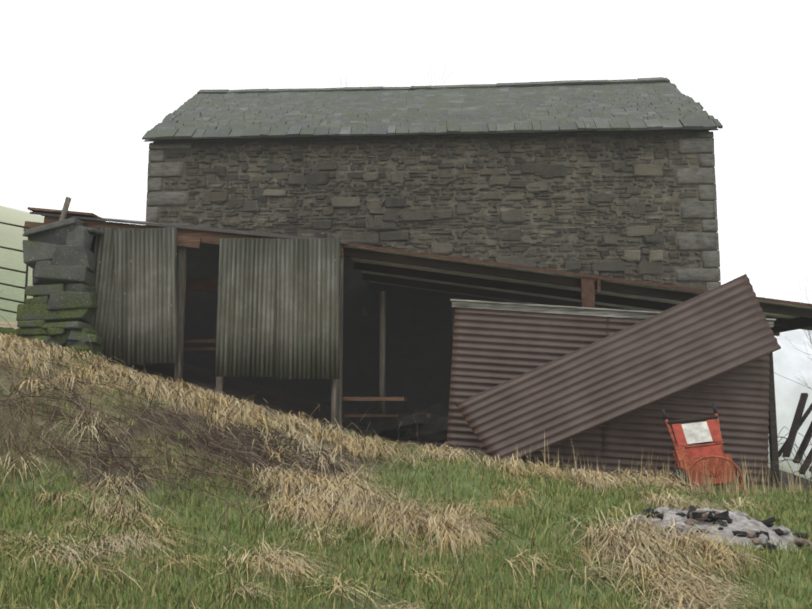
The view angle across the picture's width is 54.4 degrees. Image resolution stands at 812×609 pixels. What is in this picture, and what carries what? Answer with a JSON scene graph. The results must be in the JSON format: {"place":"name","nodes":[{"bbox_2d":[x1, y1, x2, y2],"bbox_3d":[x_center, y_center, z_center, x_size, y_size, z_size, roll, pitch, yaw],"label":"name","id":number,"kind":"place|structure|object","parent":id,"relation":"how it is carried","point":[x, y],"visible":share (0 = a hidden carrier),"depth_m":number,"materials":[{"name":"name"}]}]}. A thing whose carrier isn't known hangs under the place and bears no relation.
{"place":"outdoors","nodes":[
{"label":"outdoors","id":0,"kind":"place"},
{"bbox_2d":[0,205,811,608],"bbox_3d":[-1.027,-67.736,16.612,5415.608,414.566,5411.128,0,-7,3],"label":"ground","id":1,"kind":"structure","parent":0,"point":[202,377],"depth_m":8.82,"materials":[{"name":"green plant"}]},
{"bbox_2d":[0,222,30,313],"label":"field gate","id":2,"kind":"structure","parent":1,"relation":"on","point":[26,273],"depth_m":12.50,"materials":[{"name":"wood"}]},
{"bbox_2d":[0,327,90,357],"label":"moss wall foot","id":3,"kind":"object","parent":1,"relation":"on","point":[13,331],"visible":0.33,"depth_m":12.01},
{"bbox_2d":[33,241,93,346],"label":"stone gaps","id":4,"kind":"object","parent":1,"relation":"on","point":[49,283],"depth_m":12.47,"materials":[{"name":"black"}]},
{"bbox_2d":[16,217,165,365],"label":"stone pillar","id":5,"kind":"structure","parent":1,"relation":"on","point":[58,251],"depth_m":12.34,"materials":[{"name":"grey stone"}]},
{"bbox_2d":[59,197,385,433],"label":"wooden posts","id":6,"kind":"object","parent":1,"relation":"on","point":[336,399],"visible":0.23,"depth_m":12.79,"materials":[{"name":"brown wood"}]},
{"bbox_2d":[23,207,343,256],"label":"wooden beam","id":7,"kind":"structure","parent":6,"relation":"attached to","point":[189,238],"depth_m":12.87,"materials":[{"name":"brown wood"}]},
{"bbox_2d":[91,227,339,378],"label":"corrugated metal sheets","id":8,"kind":"object","parent":7,"relation":"attached to","point":[278,308],"visible":1,"depth_m":12.49,"materials":[{"name":"grey metal"}]},
{"bbox_2d":[30,212,374,244],"bbox_3d":[-3.430,-1.419,15.135,5.250,1.522,4.620,0,-7,3],"label":"lean to roof","id":9,"kind":"object","parent":6,"relation":"on","point":[205,228],"visible":0.86,"depth_m":12.89,"materials":[{"name":"metal"}]},
{"bbox_2d":[177,278,429,416],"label":"wooden rails","id":10,"kind":"object","parent":6,"relation":"attached to","point":[201,284],"visible":0.38,"depth_m":13.66,"materials":[{"name":"brown wood"}]},
{"bbox_2d":[148,225,451,441],"bbox_3d":[0.273,0.697,14.815,12.450,5.622,4.114,0,-7,3],"label":"shed interior","id":11,"kind":"object","parent":1,"relation":"on","point":[418,371],"visible":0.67,"depth_m":16.90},
{"bbox_2d":[0,290,709,608],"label":"dry stalks","id":12,"kind":"object","parent":1,"relation":"on","point":[124,436],"visible":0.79,"depth_m":9.18,"materials":[{"name":"beige plant"}]},
{"bbox_2d":[0,327,811,608],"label":"grass tufts","id":13,"kind":"object","parent":1,"relation":"on","point":[459,526],"visible":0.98,"depth_m":6.99,"materials":[{"name":"plant"}]},
{"bbox_2d":[333,46,485,86],"bbox_3d":[-0.351,-2.805,27.586,7.673,13.160,3.899,-7,-10,43],"label":"tree","id":14,"kind":"object","parent":1,"relation":"on","point":[408,74],"visible":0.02,"depth_m":26.66,"materials":[{"name":"brown plant"}]},
{"bbox_2d":[150,131,716,289],"bbox_3d":[0.637,-0.312,20.621,12.380,11.000,6.992,0,-7,3],"label":"barn mortar","id":15,"kind":"object","parent":1,"relation":"on","point":[452,202],"visible":0.09,"depth_m":17.32,"materials":[{"name":"grey concrete"}]},
{"bbox_2d":[160,132,703,351],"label":"barn rubble stones","id":16,"kind":"object","parent":15,"relation":"attached to","point":[386,220],"visible":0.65,"depth_m":17.25,"materials":[{"name":"grey stone"}]},
{"bbox_2d":[146,131,720,289],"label":"corner stones","id":17,"kind":"object","parent":15,"relation":"attached to","point":[704,206],"visible":0.52,"depth_m":16.99,"materials":[{"name":"grey stone"}]},
{"bbox_2d":[452,308,779,487],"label":"wooden posts","id":18,"kind":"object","parent":1,"relation":"on","point":[773,443],"depth_m":11.56,"materials":[{"name":"brown wood"}]},
{"bbox_2d":[446,307,769,485],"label":"corrugated metal wall","id":19,"kind":"structure","parent":18,"relation":"attached to","point":[492,348],"depth_m":11.62,"materials":[{"name":"brown metal"}]},
{"bbox_2d":[455,274,780,462],"bbox_3d":[3.010,0.903,11.275,4.619,2.767,0.319,0,-7,-1],"label":"corrugated metal sheet","id":20,"kind":"object","parent":1,"relation":"on","point":[714,332],"visible":0.98,"depth_m":11.27,"materials":[{"name":"brown metal"}]},
{"bbox_2d":[661,403,749,492],"bbox_3d":[4.104,2.046,10.832,1.083,1.382,0.791,0,-7,3],"label":"cart","id":21,"kind":"object","parent":1,"relation":"on","point":[704,434],"visible":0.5,"depth_m":10.81,"materials":[{"name":"paint"}]},
{"bbox_2d":[636,508,803,551],"bbox_3d":[2.949,2.136,7.463,1.708,0.357,1.276,0,-7,3],"label":"ash pile","id":22,"kind":"object","parent":1,"relation":"on","point":[739,522],"visible":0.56,"depth_m":7.21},
{"bbox_2d":[646,505,775,532],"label":"charred wood pieces","id":23,"kind":"object","parent":22,"relation":"on","point":[695,515],"visible":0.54,"depth_m":7.35,"materials":[{"name":"black wood"}]},
{"bbox_2d":[621,507,811,552],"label":"ash lumps","id":24,"kind":"object","parent":22,"relation":"on","point":[763,537],"visible":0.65,"depth_m":7.31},
{"bbox_2d":[729,426,811,501],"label":"bramble tangle","id":25,"kind":"object","parent":1,"relation":"on","point":[799,460],"visible":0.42,"depth_m":11.65,"materials":[{"name":"brown plant"}]},
{"bbox_2d":[768,329,811,480],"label":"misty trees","id":26,"kind":"object","parent":1,"relation":"on","point":[790,362],"visible":0.1,"depth_m":51.44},
{"bbox_2d":[774,274,811,388],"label":"tree","id":27,"kind":"object","parent":1,"relation":"on","point":[805,333],"visible":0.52,"depth_m":14.94,"materials":[{"name":"brown plant"}]},
{"bbox_2d":[778,393,811,474],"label":"wooden fence","id":28,"kind":"object","parent":1,"relation":"on","point":[799,419],"visible":0.78,"depth_m":12.02,"materials":[{"name":"black wood"}]},
{"bbox_2d":[0,0,811,303],"label":"sky","id":29,"kind":"structure","parent":0,"point":[82,82],"materials":[{"name":"white"}]},
{"bbox_2d":[143,129,717,141],"bbox_3d":[0.638,-4.504,21.150,12.600,2.600,7.563,0,-7,3],"label":"roof eave","id":30,"kind":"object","parent":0,"point":[423,135],"depth_m":17.44,"materials":[{"name":"grey stone"}]},
{"bbox_2d":[142,77,722,139],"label":"barn roof slates","id":31,"kind":"object","parent":30,"relation":"on","point":[654,103],"visible":1,"depth_m":18.75,"materials":[{"name":"grey stone"}]},
{"bbox_2d":[341,243,811,306],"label":"roof edge beam","id":32,"kind":"structure","parent":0,"point":[563,272],"depth_m":12.40,"materials":[{"name":"brown wood"}]},
{"bbox_2d":[344,245,811,319],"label":"rafters","id":33,"kind":"object","parent":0,"point":[631,296],"visible":0.15,"depth_m":13.88,"materials":[{"name":"brown wood"}]},
{"bbox_2d":[343,248,811,335],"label":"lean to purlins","id":34,"kind":"object","parent":33,"relation":"attached to","point":[803,321],"visible":0.58,"depth_m":13.92,"materials":[{"name":"brown wood"}]},
{"bbox_2d":[580,278,600,307],"bbox_3d":[2.900,1.077,12.235,0.295,2.999,0.090,0,-7,3],"label":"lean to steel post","id":35,"kind":"object","parent":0,"point":[587,293],"visible":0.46,"depth_m":12.35,"materials":[{"name":"brown metal"}]},
{"bbox_2d":[450,299,775,326],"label":"top rail","id":36,"kind":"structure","parent":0,"point":[553,309],"depth_m":11.86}
]}

